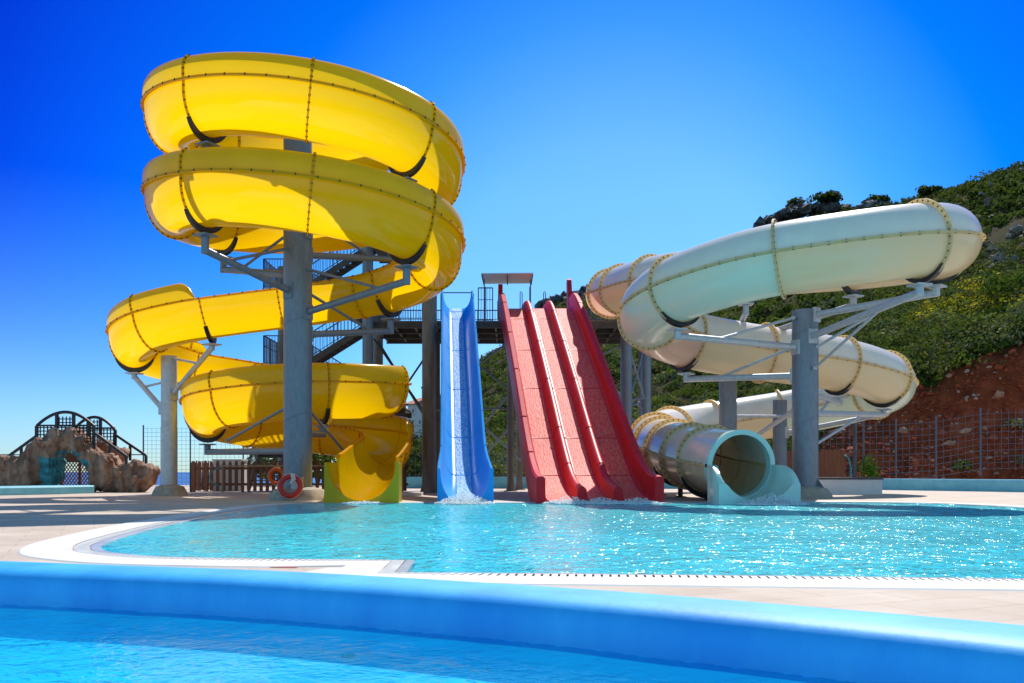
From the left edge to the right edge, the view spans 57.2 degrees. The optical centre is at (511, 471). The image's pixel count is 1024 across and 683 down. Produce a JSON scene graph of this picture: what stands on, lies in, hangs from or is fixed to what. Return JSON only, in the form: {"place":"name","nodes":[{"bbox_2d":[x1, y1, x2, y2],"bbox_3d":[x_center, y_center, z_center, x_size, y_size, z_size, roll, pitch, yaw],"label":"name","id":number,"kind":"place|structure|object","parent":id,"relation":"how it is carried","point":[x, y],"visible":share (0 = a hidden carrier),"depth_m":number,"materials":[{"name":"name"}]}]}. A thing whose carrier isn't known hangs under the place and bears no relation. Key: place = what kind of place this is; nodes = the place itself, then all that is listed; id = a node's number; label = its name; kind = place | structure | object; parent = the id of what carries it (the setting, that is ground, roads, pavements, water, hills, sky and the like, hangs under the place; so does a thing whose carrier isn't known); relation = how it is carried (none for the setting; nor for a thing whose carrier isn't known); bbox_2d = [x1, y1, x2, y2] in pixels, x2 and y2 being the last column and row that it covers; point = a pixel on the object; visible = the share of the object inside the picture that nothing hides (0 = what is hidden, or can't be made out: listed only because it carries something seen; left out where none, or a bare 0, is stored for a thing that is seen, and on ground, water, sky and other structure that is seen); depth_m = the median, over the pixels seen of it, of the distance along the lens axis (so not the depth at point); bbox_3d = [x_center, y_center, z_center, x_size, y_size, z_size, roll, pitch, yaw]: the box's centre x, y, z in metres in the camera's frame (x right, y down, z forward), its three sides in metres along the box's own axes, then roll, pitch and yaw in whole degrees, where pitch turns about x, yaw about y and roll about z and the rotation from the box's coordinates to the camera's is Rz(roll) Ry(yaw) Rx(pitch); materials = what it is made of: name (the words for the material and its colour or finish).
{"place":"outdoors","nodes":[
{"label":"outdoors","id":0,"kind":"place"},
{"bbox_2d":[0,485,93,495],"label":"channel wall","id":1,"kind":"structure","parent":0,"point":[43,489],"depth_m":37.85,"materials":[{"name":"blue paint"}]},
{"bbox_2d":[58,472,321,484],"bbox_3d":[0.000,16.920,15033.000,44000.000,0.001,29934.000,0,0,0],"label":"sea","id":2,"kind":"structure","parent":0,"point":[183,478],"depth_m":2019.06,"materials":[{"name":"liquid"}]},
{"bbox_2d":[0,628,600,682],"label":"foreground pool floor","id":3,"kind":"structure","parent":0,"point":[469,674],"depth_m":5.44,"materials":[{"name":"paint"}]},
{"bbox_2d":[340,653,354,658],"bbox_3d":[-1.000,1.123,5.720,0.090,0.025,0.090,0,0,0],"label":"pool drain","id":4,"kind":"object","parent":3,"relation":"on","point":[347,655],"visible":0.92,"depth_m":5.69,"materials":[{"name":"blue"}]},
{"bbox_2d":[0,604,836,682],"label":"foreground pool water","id":5,"kind":"structure","parent":0,"point":[173,627],"depth_m":5.22,"materials":[{"name":"blue liquid"}]},
{"bbox_2d":[0,485,1023,624],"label":"pool deck","id":6,"kind":"structure","parent":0,"point":[25,520],"depth_m":16.03,"materials":[{"name":"beige concrete"}]},
{"bbox_2d":[57,452,87,484],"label":"lattice gate","id":7,"kind":"structure","parent":6,"relation":"on","point":[70,458],"depth_m":44.17,"materials":[{"name":"white wood"}]},
{"bbox_2d":[0,411,160,492],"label":"rock bridge","id":8,"kind":"structure","parent":6,"relation":"on","point":[38,461],"depth_m":41.51,"materials":[{"name":"brown stone"}]},
{"bbox_2d":[115,326,221,495],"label":"support column","id":9,"kind":"structure","parent":6,"relation":"on","point":[166,405],"depth_m":35.72,"materials":[{"name":"metal"}]},
{"bbox_2d":[190,460,210,491],"bbox_3d":[-14.332,0.203,43.263,0.215,1.434,2.475,0,0,0],"label":"picket fence","id":10,"kind":"object","parent":6,"relation":"on","point":[202,475],"visible":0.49,"depth_m":43.15,"materials":[{"name":"brown wood"}]},
{"bbox_2d":[143,425,264,486],"bbox_3d":[-15.614,-0.680,50.000,8.126,3.600,0.076,0,0,0],"label":"wire fence","id":11,"kind":"object","parent":6,"relation":"on","point":[190,436],"visible":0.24,"depth_m":49.99,"materials":[{"name":"grey"}]},
{"bbox_2d":[212,459,247,490],"bbox_3d":[-13.300,0.170,44.300,1.400,1.500,1.100,0,0,0],"label":"pump cabinet","id":12,"kind":"object","parent":6,"relation":"on","point":[233,471],"visible":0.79,"depth_m":43.80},
{"bbox_2d":[77,523,401,573],"bbox_3d":[4.530,0.950,17.755,22.303,0.001,21.484,0,0,0],"label":"overflow channel","id":13,"kind":"object","parent":6,"relation":"on","point":[88,549],"visible":0.07,"depth_m":12.07,"materials":[{"name":"grey"}]},
{"bbox_2d":[246,447,277,486],"bbox_3d":[-14.863,-0.433,58.364,4.236,2.748,3.176,0,0,0],"label":"shrub","id":14,"kind":"object","parent":6,"relation":"on","point":[270,463],"visible":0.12,"depth_m":58.13,"materials":[{"name":"green plant"}]},
{"bbox_2d":[277,473,303,498],"bbox_3d":[-6.980,0.460,29.550,0.843,0.827,0.296,0,0,0],"label":"life ring","id":15,"kind":"object","parent":6,"relation":"on","point":[292,477],"visible":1,"depth_m":29.48,"materials":[{"name":"red plastic"}]},
{"bbox_2d":[191,460,407,491],"bbox_3d":[-9.461,0.197,41.835,9.733,1.447,0.217,0,0,2],"label":"picket fence","id":16,"kind":"object","parent":6,"relation":"on","point":[236,484],"visible":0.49,"depth_m":41.84,"materials":[{"name":"brown wood"}]},
{"bbox_2d":[267,467,282,485],"bbox_3d":[-10.350,0.200,41.300,0.843,0.843,0.163,0,0,0],"label":"life ring","id":17,"kind":"object","parent":16,"relation":"hanging from","point":[269,475],"visible":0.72,"depth_m":41.23,"materials":[{"name":"orange plastic"}]},
{"bbox_2d":[184,116,426,500],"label":"support column","id":18,"kind":"structure","parent":6,"relation":"on","point":[299,311],"depth_m":30.10,"materials":[{"name":"metal"}]},
{"bbox_2d":[105,52,465,502],"bbox_3d":[-7.669,-5.835,33.559,11.426,14.149,16.562,0,0,-30],"label":"spiral slide","id":19,"kind":"object","parent":18,"relation":"on","point":[251,184],"visible":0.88,"depth_m":27.79,"materials":[{"name":"yellow plastic"}]},
{"bbox_2d":[220,465,404,491],"bbox_3d":[-8.800,0.318,41.364,8.208,1.205,0.141,0,0,2],"label":"hand rail","id":20,"kind":"object","parent":6,"relation":"on","point":[222,466],"visible":0.47,"depth_m":41.42,"materials":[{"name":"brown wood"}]},
{"bbox_2d":[312,453,335,482],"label":"shrub","id":21,"kind":"object","parent":6,"relation":"on","point":[324,458],"visible":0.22,"depth_m":58.95,"materials":[{"name":"green plant"}]},
{"bbox_2d":[307,567,395,573],"bbox_3d":[-1.476,0.914,8.375,1.026,0.001,1.108,0,0,13],"label":"paving patch","id":22,"kind":"object","parent":6,"relation":"on","point":[328,570],"visible":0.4,"depth_m":8.68,"materials":[{"name":"white stone"}]},
{"bbox_2d":[402,492,423,495],"bbox_3d":[-3.950,0.860,36.200,1.000,0.120,0.900,0,0,0],"label":"concrete pad","id":23,"kind":"object","parent":6,"relation":"on","point":[412,493],"visible":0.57,"depth_m":35.75,"materials":[{"name":"grey concrete"}]},
{"bbox_2d":[248,247,650,492],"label":"slide tower","id":24,"kind":"structure","parent":6,"relation":"on","point":[425,332],"depth_m":44.38,"materials":[{"name":"metal"}]},
{"bbox_2d":[437,290,493,501],"bbox_3d":[-2.056,-3.628,36.972,1.636,9.897,19.414,0,0,-4],"label":"body slide","id":25,"kind":"object","parent":24,"relation":"attached to","point":[464,462],"visible":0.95,"depth_m":33.88,"materials":[{"name":"blue plastic"}]},
{"bbox_2d":[497,279,663,502],"bbox_3d":[1.806,-4.245,37.420,3.788,10.910,20.469,0,0,-4],"label":"racing slide","id":26,"kind":"object","parent":24,"relation":"attached to","point":[577,438],"visible":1,"depth_m":34.14,"materials":[{"name":"red fibreglass"},{"name":"clear water"}]},
{"bbox_2d":[407,447,524,476],"bbox_3d":[0.491,-0.155,54.000,14.797,2.550,0.067,0,0,0],"label":"wire fence","id":27,"kind":"object","parent":6,"relation":"on","point":[409,469],"visible":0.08,"depth_m":53.99,"materials":[{"name":"grey metal"}]},
{"bbox_2d":[493,461,506,476],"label":"shrub","id":28,"kind":"object","parent":6,"relation":"on","point":[498,466],"visible":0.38,"depth_m":59.52,"materials":[{"name":"green plant"}]},
{"bbox_2d":[0,561,1023,682],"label":"pool wall","id":29,"kind":"structure","parent":6,"relation":"on","point":[800,644],"depth_m":5.30,"materials":[{"name":"paint"}]},
{"bbox_2d":[18,501,1023,590],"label":"pool coping","id":30,"kind":"object","parent":6,"relation":"on","point":[59,549],"visible":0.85,"depth_m":8.13,"materials":[{"name":"white concrete"}]},
{"bbox_2d":[74,502,1023,580],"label":"overflow grate","id":31,"kind":"object","parent":6,"relation":"in","point":[83,549],"visible":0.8,"depth_m":8.64,"materials":[{"name":"grey"}]},
{"bbox_2d":[80,504,1023,554],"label":"swimming pool","id":32,"kind":"structure","parent":6,"relation":"in","point":[186,519],"depth_m":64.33,"materials":[{"name":"liquid"}]},
{"bbox_2d":[652,466,685,496],"bbox_3d":[6.025,0.362,33.668,2.003,1.116,0.450,0,0,0],"label":"slide cradle","id":33,"kind":"object","parent":6,"relation":"on","point":[680,491],"visible":0.45,"depth_m":33.56,"materials":[{"name":"black metal"}]},
{"bbox_2d":[681,476,706,499],"bbox_3d":[6.427,0.529,30.438,2.001,0.781,0.391,0,0,-7],"label":"slide cradle","id":34,"kind":"object","parent":6,"relation":"on","point":[693,491],"visible":0.48,"depth_m":30.35,"materials":[{"name":"black metal"}]},
{"bbox_2d":[719,286,863,434],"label":"support column","id":35,"kind":"structure","parent":6,"relation":"on","point":[728,416],"depth_m":38.25,"materials":[{"name":"metal"}]},
{"bbox_2d":[660,263,958,498],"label":"support column","id":36,"kind":"structure","parent":6,"relation":"on","point":[804,345],"depth_m":32.07,"materials":[{"name":"metal"}]},
{"bbox_2d":[584,198,985,504],"bbox_3d":[10.333,-4.097,35.443,13.975,10.634,19.238,0,0,0],"label":"tube slide","id":37,"kind":"object","parent":36,"relation":"on","point":[698,448],"visible":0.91,"depth_m":29.05,"materials":[{"name":"beige plastic"}]},
{"bbox_2d":[772,449,846,476],"bbox_3d":[14.430,-0.099,46.088,3.857,2.038,0.219,0,0,5],"label":"picket fence","id":38,"kind":"object","parent":6,"relation":"on","point":[831,464],"visible":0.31,"depth_m":45.89,"materials":[{"name":"brown wood"}]},
{"bbox_2d":[819,477,883,494],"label":"planter block","id":39,"kind":"structure","parent":6,"relation":"on","point":[853,485],"depth_m":37.65,"materials":[{"name":"white concrete"}]},
{"bbox_2d":[857,453,881,476],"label":"shrub","id":40,"kind":"object","parent":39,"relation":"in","point":[870,469],"visible":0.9,"depth_m":50.46,"materials":[{"name":"green plant"}]},
{"bbox_2d":[853,311,855,476],"bbox_3d":[17.863,-3.755,49.000,0.250,9.350,0.250,0,0,0],"label":"lamp post","id":41,"kind":"object","parent":6,"relation":"on","point":[854,437],"visible":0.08,"depth_m":48.95,"materials":[{"name":"metal"}]},
{"bbox_2d":[882,479,1023,491],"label":"channel wall","id":42,"kind":"structure","parent":6,"relation":"on","point":[999,485],"depth_m":44.44,"materials":[{"name":"blue paint"}]},
{"bbox_2d":[819,408,1023,478],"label":"wire fence","id":43,"kind":"object","parent":42,"relation":"on","point":[965,459],"visible":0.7,"depth_m":50.95,"materials":[{"name":"grey"}]},
{"bbox_2d":[0,0,1023,471],"label":"sky","id":44,"kind":"structure","parent":0,"point":[596,135],"materials":[{"name":"blue"}]},
{"bbox_2d":[407,477,677,488],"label":"channel wall","id":45,"kind":"structure","parent":0,"point":[499,482],"depth_m":51.07,"materials":[{"name":"blue paint"}]},
{"bbox_2d":[99,502,1023,579],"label":"pool water","id":46,"kind":"structure","parent":0,"point":[887,539],"depth_m":13.09,"materials":[{"name":"blue liquid"}]},
{"bbox_2d":[341,501,383,503],"bbox_3d":[-4.299,0.890,26.948,1.243,0.124,0.627,0,0,0],"label":"splash foam","id":47,"kind":"object","parent":46,"relation":"on","point":[365,502],"visible":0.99,"depth_m":26.80,"materials":[{"name":"white"}]},
{"bbox_2d":[434,490,494,504],"bbox_3d":[-1.365,0.739,26.898,1.774,0.430,1.567,0,0,0],"label":"splash foam","id":48,"kind":"object","parent":46,"relation":"on","point":[468,500],"visible":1,"depth_m":26.61,"materials":[{"name":"white"}]},
{"bbox_2d":[542,496,588,504],"bbox_3d":[1.655,0.820,26.945,1.581,0.270,1.155,0,0,0],"label":"splash foam","id":49,"kind":"object","parent":46,"relation":"on","point":[568,502],"visible":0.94,"depth_m":26.70,"materials":[{"name":"white"}]},
{"bbox_2d":[579,497,621,504],"bbox_3d":[2.576,0.844,26.908,1.591,0.246,1.136,0,0,0],"label":"splash foam","id":50,"kind":"object","parent":46,"relation":"on","point":[599,501],"visible":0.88,"depth_m":26.59,"materials":[{"name":"white"}]},
{"bbox_2d":[615,497,664,504],"bbox_3d":[3.598,0.842,26.888,1.564,0.234,1.092,0,0,0],"label":"splash foam","id":51,"kind":"object","parent":46,"relation":"on","point":[636,502],"visible":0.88,"depth_m":26.61,"materials":[{"name":"white"}]},
{"bbox_2d":[736,493,809,505],"bbox_3d":[7.296,0.774,26.303,2.064,0.360,1.276,0,0,0],"label":"splash foam","id":52,"kind":"object","parent":46,"relation":"on","point":[763,501],"visible":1,"depth_m":26.04,"materials":[{"name":"white"}]},
{"bbox_2d":[412,176,1023,479],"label":"hillside","id":53,"kind":"structure","parent":0,"point":[997,233],"depth_m":57.55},
{"bbox_2d":[406,439,421,476],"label":"shrub","id":54,"kind":"object","parent":53,"relation":"on","point":[416,459],"visible":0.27,"depth_m":64.85,"materials":[{"name":"green plant"}]},
{"bbox_2d":[405,387,440,439],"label":"house","id":55,"kind":"structure","parent":53,"relation":"on","point":[416,418],"depth_m":118.00,"materials":[{"name":"paint"}]},
{"bbox_2d":[534,284,587,307],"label":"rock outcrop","id":56,"kind":"object","parent":53,"relation":"on","point":[556,297],"visible":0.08,"depth_m":211.38,"materials":[{"name":"grey stone"}]},
{"bbox_2d":[408,161,1023,476],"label":"hillside scrub","id":57,"kind":"object","parent":53,"relation":"on","point":[1012,183],"visible":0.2,"depth_m":86.69,"materials":[{"name":"green plant"}]},
{"bbox_2d":[753,201,855,227],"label":"rock outcrop","id":58,"kind":"object","parent":53,"relation":"on","point":[792,211],"visible":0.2,"depth_m":155.80,"materials":[{"name":"grey stone"}]},
{"bbox_2d":[785,196,808,207],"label":"shrub","id":59,"kind":"object","parent":58,"relation":"on","point":[795,200],"visible":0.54,"depth_m":160.21,"materials":[{"name":"green plant"}]},
{"bbox_2d":[806,191,843,202],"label":"shrub","id":60,"kind":"object","parent":58,"relation":"on","point":[816,196],"visible":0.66,"depth_m":155.60,"materials":[{"name":"green plant"}]},
{"bbox_2d":[819,189,841,202],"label":"shrub","id":61,"kind":"object","parent":58,"relation":"on","point":[837,196],"visible":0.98,"depth_m":155.01,"materials":[{"name":"green plant"}]},
{"bbox_2d":[856,198,889,209],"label":"rock outcrop","id":62,"kind":"object","parent":53,"relation":"on","point":[870,203],"visible":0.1,"depth_m":147.39,"materials":[{"name":"grey stone"}]},
{"bbox_2d":[865,194,891,200],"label":"shrub","id":63,"kind":"object","parent":62,"relation":"on","point":[883,197],"visible":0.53,"depth_m":148.65,"materials":[{"name":"green plant"}]},
{"bbox_2d":[860,330,900,348],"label":"maquis shrub","id":64,"kind":"object","parent":53,"relation":"on","point":[881,341],"visible":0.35,"depth_m":68.65,"materials":[{"name":"green plant"}]},
{"bbox_2d":[885,311,918,329],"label":"maquis shrub","id":65,"kind":"object","parent":53,"relation":"on","point":[903,321],"visible":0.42,"depth_m":73.59,"materials":[{"name":"green plant"}]},
{"bbox_2d":[891,325,920,344],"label":"maquis shrub","id":66,"kind":"object","parent":53,"relation":"on","point":[912,327],"visible":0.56,"depth_m":68.83,"materials":[{"name":"green plant"}]},
{"bbox_2d":[896,335,930,346],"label":"maquis shrub","id":67,"kind":"object","parent":53,"relation":"on","point":[908,341],"visible":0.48,"depth_m":66.21,"materials":[{"name":"green plant"}]},
{"bbox_2d":[893,318,937,336],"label":"maquis shrub","id":68,"kind":"object","parent":53,"relation":"on","point":[915,328],"visible":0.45,"depth_m":69.36,"materials":[{"name":"green plant"}]},
{"bbox_2d":[890,322,948,346],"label":"maquis shrub","id":69,"kind":"object","parent":53,"relation":"on","point":[917,335],"visible":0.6,"depth_m":66.81,"materials":[{"name":"green plant"}]},
{"bbox_2d":[902,344,937,357],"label":"maquis shrub","id":70,"kind":"object","parent":53,"relation":"on","point":[915,347],"visible":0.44,"depth_m":62.19,"materials":[{"name":"green plant"}]},
{"bbox_2d":[821,342,1023,479],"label":"bank rubble","id":71,"kind":"object","parent":53,"relation":"on","point":[952,414],"visible":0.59,"depth_m":57.00,"materials":[{"name":"stone"}]},
{"bbox_2d":[907,357,947,377],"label":"maquis shrub","id":72,"kind":"object","parent":53,"relation":"on","point":[942,371],"visible":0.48,"depth_m":59.39,"materials":[{"name":"green plant"}]},
{"bbox_2d":[915,184,945,197],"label":"shrub","id":73,"kind":"object","parent":53,"relation":"on","point":[924,190],"visible":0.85,"depth_m":133.12,"materials":[{"name":"green plant"}]},
{"bbox_2d":[907,336,955,353],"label":"maquis shrub","id":74,"kind":"object","parent":53,"relation":"on","point":[915,344],"visible":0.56,"depth_m":62.54,"materials":[{"name":"green plant"}]},
{"bbox_2d":[911,349,956,368],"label":"maquis shrub","id":75,"kind":"object","parent":53,"relation":"on","point":[925,356],"visible":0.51,"depth_m":60.20,"materials":[{"name":"green plant"}]},
{"bbox_2d":[916,335,959,358],"bbox_3d":[28.619,-8.187,62.568,4.285,1.682,3.792,0,0,0],"label":"maquis shrub","id":76,"kind":"object","parent":53,"relation":"on","point":[924,345],"visible":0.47,"depth_m":61.99,"materials":[{"name":"green plant"}]},
{"bbox_2d":[922,301,971,328],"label":"maquis shrub","id":77,"kind":"object","parent":53,"relation":"on","point":[947,314],"visible":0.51,"depth_m":69.44,"materials":[{"name":"green plant"}]},
{"bbox_2d":[928,338,971,354],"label":"maquis shrub","id":78,"kind":"object","parent":53,"relation":"on","point":[950,342],"visible":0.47,"depth_m":61.91,"materials":[{"name":"green plant"}]},
{"bbox_2d":[927,351,974,370],"bbox_3d":[27.694,-7.020,60.009,3.022,1.399,2.864,0,0,0],"label":"maquis shrub","id":79,"kind":"object","parent":53,"relation":"on","point":[944,357],"visible":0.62,"depth_m":59.28,"materials":[{"name":"green plant"}]},
{"bbox_2d":[926,317,975,341],"bbox_3d":[30.385,-9.802,64.985,3.141,1.814,3.871,0,0,0],"label":"maquis shrub","id":80,"kind":"object","parent":53,"relation":"on","point":[952,323],"visible":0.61,"depth_m":64.60,"materials":[{"name":"green plant"}]},
{"bbox_2d":[929,314,972,338],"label":"maquis shrub","id":81,"kind":"object","parent":53,"relation":"on","point":[937,331],"visible":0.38,"depth_m":65.65,"materials":[{"name":"green plant"}]},
{"bbox_2d":[937,328,969,343],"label":"maquis shrub","id":82,"kind":"object","parent":53,"relation":"on","point":[945,339],"visible":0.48,"depth_m":63.16,"materials":[{"name":"green plant"}]},
{"bbox_2d":[924,339,1008,364],"bbox_3d":[28.657,-7.593,59.788,4.744,1.826,4.458,0,0,0],"label":"maquis shrub","id":83,"kind":"object","parent":53,"relation":"on","point":[964,354],"visible":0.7,"depth_m":58.72,"materials":[{"name":"green plant"}]},
{"bbox_2d":[947,269,989,293],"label":"maquis shrub","id":84,"kind":"object","parent":53,"relation":"on","point":[969,279],"visible":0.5,"depth_m":77.15,"materials":[{"name":"green plant"}]},
{"bbox_2d":[934,325,1004,346],"bbox_3d":[30.762,-8.993,62.254,4.605,1.699,4.260,0,0,37],"label":"maquis shrub","id":85,"kind":"object","parent":53,"relation":"on","point":[987,338],"visible":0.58,"depth_m":61.06,"materials":[{"name":"green plant"}]},
{"bbox_2d":[944,293,997,316],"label":"maquis shrub","id":86,"kind":"object","parent":53,"relation":"on","point":[969,306],"visible":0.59,"depth_m":69.01,"materials":[{"name":"green plant"}]},
{"bbox_2d":[953,312,995,334],"bbox_3d":[31.910,-10.120,64.287,3.601,1.957,3.655,0,0,34],"label":"maquis shrub","id":87,"kind":"object","parent":53,"relation":"on","point":[964,313],"visible":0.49,"depth_m":64.47,"materials":[{"name":"green plant"}]},
{"bbox_2d":[957,315,991,333],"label":"maquis shrub","id":88,"kind":"object","parent":53,"relation":"on","point":[973,322],"visible":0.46,"depth_m":63.18,"materials":[{"name":"green plant"}]},
{"bbox_2d":[970,312,1009,336],"bbox_3d":[31.918,-9.636,62.076,2.950,1.907,3.144,0,0,0],"label":"maquis shrub","id":89,"kind":"object","parent":53,"relation":"on","point":[990,315],"visible":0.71,"depth_m":61.93,"materials":[{"name":"green plant"}]},
{"bbox_2d":[975,290,1009,309],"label":"maquis shrub","id":90,"kind":"object","parent":53,"relation":"on","point":[996,296],"visible":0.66,"depth_m":68.78,"materials":[{"name":"green plant"}]},
{"bbox_2d":[985,245,1003,258],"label":"hillside rock","id":91,"kind":"object","parent":53,"relation":"on","point":[988,251],"visible":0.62,"depth_m":84.73,"materials":[{"name":"grey stone"}]},
{"bbox_2d":[990,251,1003,260],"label":"hillside rock","id":92,"kind":"object","parent":53,"relation":"on","point":[999,256],"visible":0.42,"depth_m":81.58,"materials":[{"name":"grey stone"}]},
{"bbox_2d":[977,267,1023,297],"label":"shrub","id":93,"kind":"object","parent":53,"relation":"on","point":[999,283],"visible":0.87,"depth_m":69.42,"materials":[{"name":"green plant"}]},
{"bbox_2d":[981,279,1020,304],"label":"maquis shrub","id":94,"kind":"object","parent":53,"relation":"on","point":[1016,284],"visible":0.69,"depth_m":68.63,"materials":[{"name":"green plant"}]},
{"bbox_2d":[982,321,1019,336],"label":"maquis shrub","id":95,"kind":"object","parent":53,"relation":"on","point":[995,325],"visible":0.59,"depth_m":61.03,"materials":[{"name":"green plant"}]},
{"bbox_2d":[987,287,1023,313],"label":"maquis shrub","id":96,"kind":"object","parent":53,"relation":"on","point":[1012,298],"visible":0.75,"depth_m":65.81,"materials":[{"name":"green plant"}]},
{"bbox_2d":[996,254,1018,262],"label":"hillside rock","id":97,"kind":"object","parent":53,"relation":"on","point":[1014,257],"visible":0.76,"depth_m":80.23,"materials":[{"name":"grey stone"}]},
{"bbox_2d":[993,324,1023,340],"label":"maquis shrub","id":98,"kind":"object","parent":53,"relation":"on","point":[1003,331],"visible":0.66,"depth_m":59.93,"materials":[{"name":"green plant"}]},
{"bbox_2d":[994,237,1023,253],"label":"maquis shrub","id":99,"kind":"object","parent":53,"relation":"on","point":[1019,240],"visible":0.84,"depth_m":82.75,"materials":[{"name":"green plant"}]},
{"bbox_2d":[995,301,1023,323],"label":"maquis shrub","id":100,"kind":"object","parent":53,"relation":"on","point":[1019,310],"visible":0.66,"depth_m":62.25,"materials":[{"name":"green plant"}]},
{"bbox_2d":[1005,224,1023,239],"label":"hillside rock","id":101,"kind":"object","parent":53,"relation":"on","point":[1016,228],"visible":0.91,"depth_m":87.32,"materials":[{"name":"grey stone"}]},
{"bbox_2d":[773,400,889,465],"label":"support column","id":102,"kind":"structure","parent":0,"point":[781,431],"depth_m":40.22,"materials":[{"name":"metal"}]},
{"label":"pool floor","id":103,"kind":"structure","parent":0,"visible":0},
{"bbox_2d":[91,502,1023,580],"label":"pool edge","id":104,"kind":"object","parent":103,"relation":"on","point":[407,566],"visible":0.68,"depth_m":9.78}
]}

